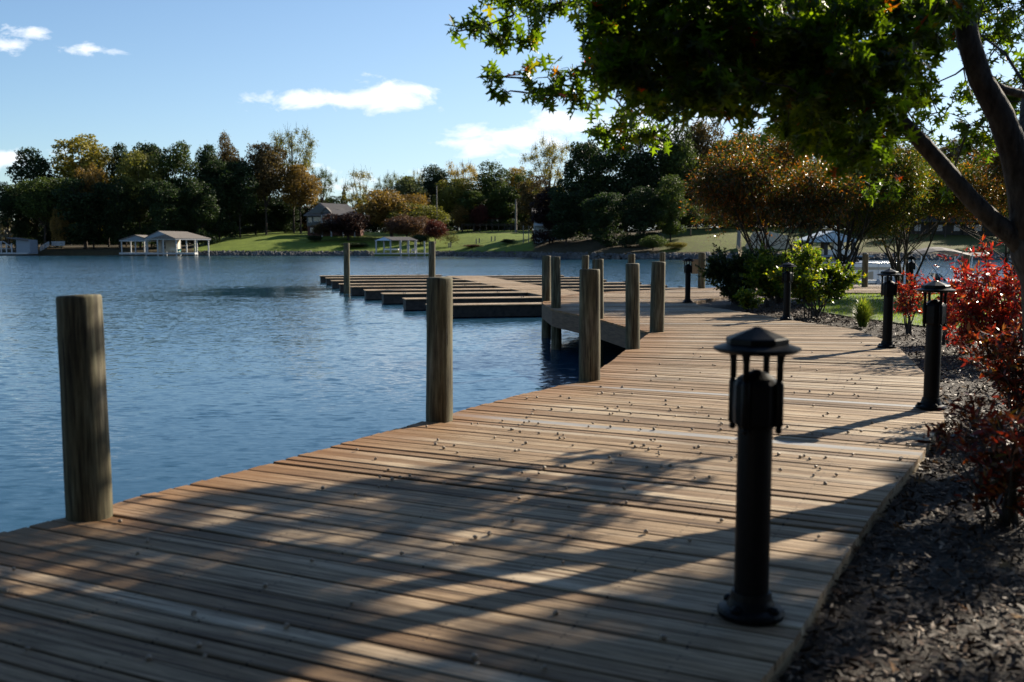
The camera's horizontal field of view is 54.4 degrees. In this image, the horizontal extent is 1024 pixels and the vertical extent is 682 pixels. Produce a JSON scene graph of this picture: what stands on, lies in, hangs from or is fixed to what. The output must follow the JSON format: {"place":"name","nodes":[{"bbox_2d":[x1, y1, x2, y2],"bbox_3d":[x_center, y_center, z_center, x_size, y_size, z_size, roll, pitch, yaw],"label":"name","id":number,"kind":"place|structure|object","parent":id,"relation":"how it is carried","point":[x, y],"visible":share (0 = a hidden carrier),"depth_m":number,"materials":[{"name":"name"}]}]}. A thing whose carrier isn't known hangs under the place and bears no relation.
{"place":"outdoors","nodes":[
{"label":"outdoors","id":0,"kind":"place"},
{"bbox_2d":[0,227,1008,258],"bbox_3d":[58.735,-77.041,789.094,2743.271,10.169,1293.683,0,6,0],"label":"terrain","id":1,"kind":"structure","parent":0,"point":[697,241],"depth_m":227.04,"materials":[{"name":"green plant"}]},
{"bbox_2d":[0,181,26,247],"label":"tree","id":2,"kind":"object","parent":1,"relation":"on","point":[5,208],"visible":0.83,"depth_m":244.63,"materials":[{"name":"green plant"}]},
{"bbox_2d":[0,237,37,253],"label":"shed","id":3,"kind":"structure","parent":1,"relation":"on","point":[26,246],"depth_m":231.03,"materials":[{"name":"grey"}]},
{"bbox_2d":[11,211,41,247],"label":"tree","id":4,"kind":"object","parent":1,"relation":"on","point":[25,227],"visible":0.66,"depth_m":249.31,"materials":[{"name":"green plant"}]},
{"bbox_2d":[5,146,65,247],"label":"tree","id":5,"kind":"object","parent":1,"relation":"on","point":[37,167],"visible":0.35,"depth_m":254.37,"materials":[{"name":"green plant"}]},
{"bbox_2d":[5,174,73,248],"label":"tree","id":6,"kind":"object","parent":1,"relation":"on","point":[40,200],"visible":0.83,"depth_m":244.17,"materials":[{"name":"green plant"}]},
{"bbox_2d":[49,209,70,249],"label":"tree","id":7,"kind":"object","parent":1,"relation":"on","point":[54,223],"visible":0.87,"depth_m":240.48,"materials":[{"name":"green plant"}]},
{"bbox_2d":[49,133,113,246],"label":"tree","id":8,"kind":"object","parent":1,"relation":"on","point":[67,167],"visible":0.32,"depth_m":259.51,"materials":[{"name":"green plant"}]},
{"bbox_2d":[49,177,115,248],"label":"tree","id":9,"kind":"object","parent":1,"relation":"on","point":[81,213],"visible":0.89,"depth_m":241.59,"materials":[{"name":"green plant"}]},
{"bbox_2d":[72,161,108,248],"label":"tree","id":10,"kind":"object","parent":1,"relation":"on","point":[90,177],"visible":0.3,"depth_m":247.17,"materials":[{"name":"green plant"}]},
{"bbox_2d":[91,178,146,248],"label":"tree","id":11,"kind":"object","parent":1,"relation":"on","point":[116,208],"visible":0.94,"depth_m":243.95,"materials":[{"name":"green plant"}]},
{"bbox_2d":[105,142,143,246],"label":"tree","id":12,"kind":"object","parent":1,"relation":"on","point":[118,147],"visible":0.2,"depth_m":264.09,"materials":[{"name":"green plant"}]},
{"bbox_2d":[113,148,164,247],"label":"tree","id":13,"kind":"object","parent":1,"relation":"on","point":[132,168],"visible":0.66,"depth_m":247.73,"materials":[{"name":"green plant"}]},
{"bbox_2d":[132,140,169,246],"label":"tree","id":14,"kind":"object","parent":1,"relation":"on","point":[154,149],"visible":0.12,"depth_m":260.57,"materials":[{"name":"green plant"}]},
{"bbox_2d":[136,179,185,243],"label":"tree","id":15,"kind":"object","parent":1,"relation":"on","point":[164,206],"visible":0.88,"depth_m":243.88,"materials":[{"name":"green plant"}]},
{"bbox_2d":[152,140,200,245],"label":"tree","id":16,"kind":"object","parent":1,"relation":"on","point":[175,163],"visible":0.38,"depth_m":252.70,"materials":[{"name":"green plant"}]},
{"bbox_2d":[174,176,219,245],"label":"tree","id":17,"kind":"object","parent":1,"relation":"on","point":[199,212],"visible":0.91,"depth_m":249.14,"materials":[{"name":"green plant"}]},
{"bbox_2d":[194,141,226,190],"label":"tree","id":18,"kind":"object","parent":1,"relation":"on","point":[203,157],"visible":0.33,"depth_m":260.32,"materials":[{"name":"green plant"}]},
{"bbox_2d":[195,159,238,240],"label":"tree","id":19,"kind":"object","parent":1,"relation":"on","point":[224,204],"visible":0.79,"depth_m":257.69,"materials":[{"name":"green plant"}]},
{"bbox_2d":[215,129,241,225],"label":"tree","id":20,"kind":"object","parent":1,"relation":"on","point":[226,154],"visible":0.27,"depth_m":268.52,"materials":[{"name":"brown plant"}]},
{"bbox_2d":[218,159,260,237],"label":"tree","id":21,"kind":"object","parent":1,"relation":"on","point":[242,194],"visible":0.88,"depth_m":260.41,"materials":[{"name":"green plant"}]},
{"bbox_2d":[233,194,275,234],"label":"tree","id":22,"kind":"object","parent":1,"relation":"on","point":[258,217],"visible":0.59,"depth_m":274.75,"materials":[{"name":"green plant"}]},
{"bbox_2d":[237,141,293,234],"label":"tree","id":23,"kind":"object","parent":1,"relation":"on","point":[266,164],"visible":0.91,"depth_m":265.66,"materials":[{"name":"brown plant"}]},
{"bbox_2d":[264,201,303,232],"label":"tree","id":24,"kind":"object","parent":1,"relation":"on","point":[282,214],"visible":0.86,"depth_m":278.06,"materials":[{"name":"green plant"}]},
{"bbox_2d":[269,125,317,232],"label":"tree","id":25,"kind":"object","parent":1,"relation":"on","point":[292,145],"visible":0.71,"depth_m":273.48,"materials":[{"name":"green plant"}]},
{"bbox_2d":[274,163,325,233],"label":"tree","id":26,"kind":"object","parent":1,"relation":"on","point":[297,193],"visible":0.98,"depth_m":268.81,"materials":[{"name":"brown plant"}]},
{"bbox_2d":[310,164,336,204],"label":"tree","id":27,"kind":"object","parent":1,"relation":"on","point":[321,175],"visible":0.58,"depth_m":288.49,"materials":[{"name":"green plant"}]},
{"bbox_2d":[303,203,363,236],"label":"brick house","id":28,"kind":"structure","parent":1,"relation":"on","point":[315,214],"depth_m":261.24,"materials":[{"name":"beige"}]},
{"bbox_2d":[316,211,372,240],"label":"tree","id":29,"kind":"object","parent":1,"relation":"on","point":[347,223],"visible":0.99,"depth_m":245.08,"materials":[{"name":"red plant"}]},
{"bbox_2d":[339,166,379,223],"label":"tree","id":30,"kind":"object","parent":1,"relation":"on","point":[354,197],"visible":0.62,"depth_m":284.31,"materials":[{"name":"green plant"}]},
{"bbox_2d":[351,186,431,236],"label":"tree","id":31,"kind":"object","parent":1,"relation":"on","point":[382,205],"visible":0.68,"depth_m":255.03,"materials":[{"name":"orange plant"}]},
{"bbox_2d":[381,213,431,241],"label":"tree","id":32,"kind":"object","parent":1,"relation":"on","point":[403,224],"visible":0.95,"depth_m":242.37,"materials":[{"name":"red plant"}]},
{"bbox_2d":[387,173,433,204],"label":"tree","id":33,"kind":"object","parent":1,"relation":"on","point":[406,185],"visible":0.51,"depth_m":295.29,"materials":[{"name":"green plant"}]},
{"bbox_2d":[386,202,453,233],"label":"tree","id":34,"kind":"object","parent":1,"relation":"on","point":[428,212],"visible":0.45,"depth_m":252.66,"materials":[{"name":"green plant"}]},
{"bbox_2d":[419,164,452,207],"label":"tree","id":35,"kind":"object","parent":1,"relation":"on","point":[435,175],"visible":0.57,"depth_m":300.91,"materials":[{"name":"green plant"}]},
{"bbox_2d":[423,219,449,243],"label":"tree","id":36,"kind":"object","parent":1,"relation":"on","point":[436,229],"visible":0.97,"depth_m":237.26,"materials":[{"name":"red plant"}]},
{"bbox_2d":[432,176,486,230],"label":"tree","id":37,"kind":"object","parent":1,"relation":"on","point":[449,194],"visible":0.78,"depth_m":286.58,"materials":[{"name":"green plant"}]},
{"bbox_2d":[450,204,472,231],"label":"tree","id":38,"kind":"object","parent":1,"relation":"on","point":[457,217],"visible":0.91,"depth_m":278.07,"materials":[{"name":"green plant"}]},
{"bbox_2d":[442,159,484,229],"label":"tree","id":39,"kind":"object","parent":1,"relation":"on","point":[473,173],"visible":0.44,"depth_m":298.22,"materials":[{"name":"green plant"}]},
{"bbox_2d":[454,190,497,230],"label":"tree","id":40,"kind":"object","parent":1,"relation":"on","point":[477,198],"visible":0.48,"depth_m":279.23,"materials":[{"name":"green plant"}]},
{"bbox_2d":[469,204,488,227],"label":"tree","id":41,"kind":"object","parent":1,"relation":"on","point":[479,215],"visible":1,"depth_m":275.34,"materials":[{"name":"red plant"}]},
{"bbox_2d":[471,159,514,201],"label":"tree","id":42,"kind":"object","parent":1,"relation":"on","point":[490,182],"visible":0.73,"depth_m":287.06,"materials":[{"name":"green plant"}]},
{"bbox_2d":[485,185,522,229],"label":"tree","id":43,"kind":"object","parent":1,"relation":"on","point":[502,208],"visible":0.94,"depth_m":278.49,"materials":[{"name":"green plant"}]},
{"bbox_2d":[512,169,534,225],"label":"tree","id":44,"kind":"object","parent":1,"relation":"on","point":[518,178],"visible":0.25,"depth_m":283.43,"materials":[{"name":"green plant"}]},
{"bbox_2d":[515,174,551,230],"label":"tree","id":45,"kind":"object","parent":1,"relation":"on","point":[527,198],"visible":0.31,"depth_m":228.42,"materials":[{"name":"green plant"}]},
{"bbox_2d":[528,186,561,244],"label":"tree","id":46,"kind":"object","parent":1,"relation":"on","point":[542,208],"visible":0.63,"depth_m":204.07,"materials":[{"name":"green plant"}]},
{"bbox_2d":[520,131,571,200],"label":"tree","id":47,"kind":"object","parent":1,"relation":"on","point":[552,158],"visible":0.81,"depth_m":221.79,"materials":[{"name":"green plant"}]},
{"bbox_2d":[545,177,589,245],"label":"tree","id":48,"kind":"object","parent":1,"relation":"on","point":[564,204],"visible":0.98,"depth_m":196.47,"materials":[{"name":"green plant"}]},
{"bbox_2d":[562,139,606,239],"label":"tree","id":49,"kind":"object","parent":1,"relation":"on","point":[580,154],"visible":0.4,"depth_m":207.18,"materials":[{"name":"green plant"}]},
{"bbox_2d":[580,191,626,246],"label":"tree","id":50,"kind":"object","parent":1,"relation":"on","point":[605,217],"visible":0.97,"depth_m":183.49,"materials":[{"name":"green plant"}]},
{"bbox_2d":[198,250,1010,259],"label":"riprap","id":51,"kind":"object","parent":1,"relation":"on","point":[683,256],"visible":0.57,"depth_m":196.46,"materials":[{"name":"grey stone"}]},
{"bbox_2d":[580,142,637,238],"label":"tree","id":52,"kind":"object","parent":1,"relation":"on","point":[608,183],"visible":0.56,"depth_m":202.36,"materials":[{"name":"green plant"}]},
{"bbox_2d":[617,185,664,246],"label":"tree","id":53,"kind":"object","parent":1,"relation":"on","point":[641,218],"visible":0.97,"depth_m":180.62,"materials":[{"name":"green plant"}]},
{"bbox_2d":[613,128,674,232],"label":"tree","id":54,"kind":"object","parent":1,"relation":"on","point":[645,174],"visible":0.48,"depth_m":201.84,"materials":[{"name":"green plant"}]},
{"bbox_2d":[636,235,668,249],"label":"shrub","id":55,"kind":"object","parent":1,"relation":"on","point":[650,241],"visible":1,"depth_m":173.91,"materials":[{"name":"green plant"}]},
{"bbox_2d":[653,174,688,241],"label":"tree","id":56,"kind":"object","parent":1,"relation":"on","point":[668,200],"visible":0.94,"depth_m":182.86,"materials":[{"name":"green plant"}]},
{"bbox_2d":[655,125,702,218],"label":"tree","id":57,"kind":"object","parent":1,"relation":"on","point":[681,156],"visible":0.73,"depth_m":204.36,"materials":[{"name":"green plant"}]},
{"bbox_2d":[678,204,708,235],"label":"tree","id":58,"kind":"object","parent":1,"relation":"on","point":[688,219],"visible":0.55,"depth_m":189.73,"materials":[{"name":"green plant"}]},
{"bbox_2d":[676,119,725,228],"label":"tree","id":59,"kind":"object","parent":1,"relation":"on","point":[703,138],"visible":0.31,"depth_m":210.61,"materials":[{"name":"green plant"}]},
{"bbox_2d":[696,137,756,228],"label":"tree","id":60,"kind":"object","parent":1,"relation":"on","point":[723,148],"visible":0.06,"depth_m":212.48,"materials":[{"name":"green plant"}]},
{"bbox_2d":[745,231,788,248],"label":"canvas shelter","id":61,"kind":"object","parent":1,"relation":"on","point":[773,239],"visible":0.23,"depth_m":170.17,"materials":[{"name":"grey fabric"}]},
{"bbox_2d":[896,214,994,235],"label":"long house","id":62,"kind":"structure","parent":1,"relation":"on","point":[954,229],"depth_m":203.73,"materials":[{"name":"grey"}]},
{"bbox_2d":[940,136,995,172],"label":"tree","id":63,"kind":"object","parent":1,"relation":"on","point":[950,154],"visible":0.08,"depth_m":220.12,"materials":[{"name":"green plant"}]},
{"bbox_2d":[0,255,1016,531],"bbox_3d":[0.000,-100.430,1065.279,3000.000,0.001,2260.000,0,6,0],"label":"lake water","id":64,"kind":"structure","parent":0,"point":[220,365],"depth_m":21.80,"materials":[{"name":"blue liquid"}]},
{"bbox_2d":[119,231,210,255],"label":"boathouse","id":65,"kind":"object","parent":64,"relation":"on","point":[166,241],"visible":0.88,"depth_m":224.82,"materials":[{"name":"white"}]},
{"bbox_2d":[344,243,349,293],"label":"piling","id":66,"kind":"object","parent":64,"relation":"in","point":[346,268],"visible":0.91,"depth_m":50.77,"materials":[{"name":"brown wood"}]},
{"bbox_2d":[374,237,428,255],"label":"boat shelter","id":67,"kind":"object","parent":64,"relation":"on","point":[399,239],"visible":0.9,"depth_m":221.32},
{"bbox_2d":[428,241,434,276],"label":"piling","id":68,"kind":"object","parent":64,"relation":"in","point":[431,258],"visible":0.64,"depth_m":46.72,"materials":[{"name":"brown wood"}]},
{"bbox_2d":[426,277,452,422],"bbox_3d":[-0.636,1.166,8.574,0.253,3.429,0.258,0,5,0],"label":"piling","id":69,"kind":"object","parent":64,"relation":"in","point":[439,375],"visible":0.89,"depth_m":8.40,"materials":[{"name":"brown wood"}]},
{"bbox_2d":[319,274,696,316],"bbox_3d":[-0.616,-2.810,52.131,16.241,0.506,34.884,-1,6,-15],"label":"floating dock","id":70,"kind":"object","parent":64,"relation":"on","point":[497,296],"visible":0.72,"depth_m":45.96,"materials":[{"name":"wood"}]},
{"bbox_2d":[541,256,550,337],"bbox_3d":[0.937,-0.395,26.886,0.285,3.814,0.268,0,5,0],"label":"piling","id":71,"kind":"object","parent":64,"relation":"in","point":[546,287],"visible":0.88,"depth_m":26.68,"materials":[{"name":"brown wood"}]},
{"bbox_2d":[551,256,561,349],"bbox_3d":[1.075,-0.115,23.930,0.280,3.825,0.264,0,5,0],"label":"piling","id":72,"kind":"object","parent":64,"relation":"in","point":[556,338],"visible":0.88,"depth_m":23.74,"materials":[{"name":"brown wood"}]},
{"bbox_2d":[579,269,599,381],"bbox_3d":[0.863,0.912,11.165,0.258,3.436,0.256,0,6,0],"label":"piling","id":73,"kind":"object","parent":64,"relation":"in","point":[589,324],"visible":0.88,"depth_m":10.95,"materials":[{"name":"brown wood"}]},
{"bbox_2d":[595,259,603,367],"bbox_3d":[1.796,0.033,20.386,0.204,3.414,0.197,0,6,0],"label":"piling","id":74,"kind":"object","parent":64,"relation":"in","point":[598,263],"visible":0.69,"depth_m":20.24,"materials":[{"name":"brown wood"}]},
{"bbox_2d":[625,263,639,349],"bbox_3d":[1.770,0.586,14.551,0.241,3.435,0.222,0,5,0],"label":"piling","id":75,"kind":"object","parent":64,"relation":"in","point":[632,308],"visible":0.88,"depth_m":14.37,"materials":[{"name":"brown wood"}]},
{"bbox_2d":[650,261,665,331],"bbox_3d":[2.498,0.332,17.283,0.271,3.413,0.284,0,5,0],"label":"piling","id":76,"kind":"object","parent":64,"relation":"in","point":[657,306],"visible":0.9,"depth_m":17.10,"materials":[{"name":"brown wood"}]},
{"bbox_2d":[692,253,705,287],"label":"piling","id":77,"kind":"object","parent":64,"relation":"in","point":[701,264],"visible":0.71,"depth_m":34.44,"materials":[{"name":"brown wood"}]},
{"bbox_2d":[795,231,873,258],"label":"gabled boathouse","id":78,"kind":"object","parent":64,"relation":"in","point":[823,246],"visible":0.27,"depth_m":162.62,"materials":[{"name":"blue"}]},
{"bbox_2d":[820,257,905,284],"bbox_3d":[18.990,-3.699,55.808,6.870,1.973,2.590,0,6,0],"label":"pontoon boat","id":79,"kind":"object","parent":64,"relation":"on","point":[875,268],"visible":0.21,"depth_m":54.69,"materials":[{"name":"metal"}]},
{"bbox_2d":[883,247,987,284],"bbox_3d":[21.179,-3.450,49.869,4.907,2.514,2.060,0,6,0],"label":"motorboat","id":80,"kind":"object","parent":64,"relation":"on","point":[947,251],"visible":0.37,"depth_m":49.24,"materials":[{"name":"plastic"}]},
{"bbox_2d":[0,285,1020,681],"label":"boardwalk","id":81,"kind":"structure","parent":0,"point":[102,601],"depth_m":5.07,"materials":[{"name":"brown wood"}]},
{"bbox_2d":[56,294,112,521],"bbox_3d":[-2.340,1.456,5.569,0.266,3.431,0.257,0,5,0],"label":"piling","id":82,"kind":"object","parent":81,"relation":"on","point":[87,473],"visible":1,"depth_m":5.38,"materials":[{"name":"brown wood"}]},
{"bbox_2d":[682,257,694,302],"bbox_3d":[4.578,-1.589,25.906,0.342,1.177,0.342,0,6,-2],"label":"bollard light","id":83,"kind":"object","parent":81,"relation":"on","point":[687,272],"visible":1,"depth_m":25.85,"materials":[{"name":"black metal"}]},
{"bbox_2d":[713,326,801,625],"bbox_3d":[0.974,0.528,4.005,0.342,1.177,0.342,0,6,2],"label":"bollard light","id":84,"kind":"object","parent":81,"relation":"on","point":[756,406],"visible":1,"depth_m":3.95,"materials":[{"name":"black metal"}]},
{"bbox_2d":[779,262,796,319],"bbox_3d":[5.505,-0.998,19.916,0.342,1.154,0.342,-5,7,-42],"label":"bollard light","id":85,"kind":"object","parent":81,"relation":"on","point":[787,278],"visible":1,"depth_m":19.86,"materials":[{"name":"black metal"}]},
{"bbox_2d":[877,269,901,347],"bbox_3d":[5.494,-0.478,14.536,0.342,1.154,0.342,0,6,-1],"label":"bollard light","id":86,"kind":"object","parent":81,"relation":"on","point":[888,290],"visible":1,"depth_m":14.48,"materials":[{"name":"black metal"}]},
{"bbox_2d":[915,280,955,410],"bbox_3d":[3.855,0.034,9.111,0.342,1.177,0.342,-5,7,-42],"label":"bollard light","id":87,"kind":"object","parent":81,"relation":"on","point":[934,315],"visible":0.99,"depth_m":9.06,"materials":[{"name":"black metal"}]},
{"bbox_2d":[0,0,1023,230],"label":"sky","id":88,"kind":"structure","parent":0,"point":[381,86],"materials":[{"name":"blue"}]},
{"bbox_2d":[698,296,1023,681],"bbox_3d":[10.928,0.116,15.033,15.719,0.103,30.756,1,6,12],"label":"mulch","id":89,"kind":"object","parent":0,"point":[915,676],"visible":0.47,"depth_m":4.60,"materials":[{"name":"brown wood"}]},
{"bbox_2d":[695,243,760,304],"bbox_3d":[6.097,-1.773,26.443,2.221,1.658,1.766,-5,7,-41],"label":"shrub","id":90,"kind":"object","parent":89,"relation":"on","point":[724,271],"visible":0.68,"depth_m":26.26,"materials":[{"name":"green plant"}]},
{"bbox_2d":[445,0,1023,348],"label":"oak tree","id":91,"kind":"object","parent":89,"relation":"on","point":[823,71],"visible":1,"depth_m":6.20,"materials":[{"name":"green plant"}]},
{"bbox_2d":[733,286,764,312],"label":"shrub","id":92,"kind":"object","parent":89,"relation":"on","point":[746,299],"visible":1,"depth_m":23.00,"materials":[{"name":"green plant"}]},
{"bbox_2d":[739,241,796,306],"bbox_3d":[6.691,-1.716,25.558,1.569,1.715,1.795,2,6,17],"label":"shrub","id":93,"kind":"object","parent":89,"relation":"on","point":[760,265],"visible":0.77,"depth_m":25.27,"materials":[{"name":"green plant"}]},
{"bbox_2d":[679,119,871,302],"bbox_3d":[7.018,-3.574,27.414,4.833,5.200,5.286,0,6,0],"label":"multi stem tree","id":94,"kind":"object","parent":89,"relation":"on","point":[743,184],"visible":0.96,"depth_m":26.42,"materials":[{"name":"orange plant"}]},
{"bbox_2d":[763,236,868,318],"bbox_3d":[6.462,-1.385,21.747,2.252,1.798,1.788,-3,6,-28],"label":"shrub","id":95,"kind":"object","parent":89,"relation":"on","point":[808,275],"visible":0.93,"depth_m":21.58,"materials":[{"name":"green plant"}]},
{"bbox_2d":[842,295,881,326],"bbox_3d":[6.723,-0.585,19.054,0.928,0.640,0.940,0,6,0],"label":"grass tuft","id":96,"kind":"object","parent":89,"relation":"on","point":[862,311],"visible":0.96,"depth_m":18.97,"materials":[{"name":"green plant"}]},
{"bbox_2d":[893,270,928,334],"bbox_3d":[7.047,-0.678,17.573,0.632,1.181,0.941,1,6,11],"label":"shrub","id":97,"kind":"object","parent":89,"relation":"on","point":[904,298],"visible":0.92,"depth_m":17.52,"materials":[{"name":"red plant"}]},
{"bbox_2d":[829,349,1022,673],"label":"leaf litter","id":98,"kind":"object","parent":89,"relation":"on","point":[971,571],"visible":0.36,"depth_m":4.77,"materials":[{"name":"brown plant"}]},
{"bbox_2d":[916,274,965,344],"bbox_3d":[6.948,-0.495,15.841,0.883,1.148,0.878,-4,7,-37],"label":"shrub","id":99,"kind":"object","parent":89,"relation":"on","point":[944,334],"visible":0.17,"depth_m":15.79,"materials":[{"name":"red plant"}]},
{"bbox_2d":[942,294,992,354],"bbox_3d":[6.576,-0.248,14.451,0.905,0.926,0.971,0,6,0],"label":"shrub","id":100,"kind":"object","parent":89,"relation":"on","point":[962,331],"visible":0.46,"depth_m":14.37,"materials":[{"name":"red plant"}]},
{"bbox_2d":[914,391,1023,527],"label":"shrub","id":101,"kind":"object","parent":89,"relation":"on","point":[1001,488],"visible":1,"depth_m":5.66,"materials":[{"name":"red plant"}]},
{"bbox_2d":[925,234,1021,359],"bbox_3d":[6.714,-0.616,13.773,1.891,1.791,2.029,0,6,0],"label":"shrub","id":102,"kind":"object","parent":89,"relation":"on","point":[998,310],"visible":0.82,"depth_m":13.76,"materials":[{"name":"red plant"}]},
{"bbox_2d":[954,304,1023,428],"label":"shrub","id":103,"kind":"object","parent":89,"relation":"on","point":[1007,374],"visible":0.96,"depth_m":8.48,"materials":[{"name":"red plant"}]},
{"bbox_2d":[803,292,1020,328],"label":"lawn","id":104,"kind":"structure","parent":0,"point":[876,314],"depth_m":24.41,"materials":[{"name":"green plant"}]},
{"bbox_2d":[811,130,934,298],"bbox_3d":[9.855,-3.634,28.563,4.159,5.085,4.337,-2,6,-21],"label":"multi stem tree","id":105,"kind":"object","parent":104,"relation":"on","point":[908,170],"visible":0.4,"depth_m":27.82,"materials":[{"name":"green plant"}]},
{"bbox_2d":[858,155,994,292],"bbox_3d":[12.262,-3.610,30.801,4.711,4.602,4.475,0,6,0],"label":"multi stem tree","id":106,"kind":"object","parent":104,"relation":"on","point":[934,188],"visible":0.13,"depth_m":30.24,"materials":[{"name":"green plant"}]},
{"bbox_2d":[923,144,1020,296],"bbox_3d":[14.877,-3.990,29.911,5.446,5.534,5.446,0,6,0],"label":"multi stem tree","id":107,"kind":"object","parent":104,"relation":"on","point":[993,189],"visible":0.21,"depth_m":29.85,"materials":[{"name":"orange plant"}]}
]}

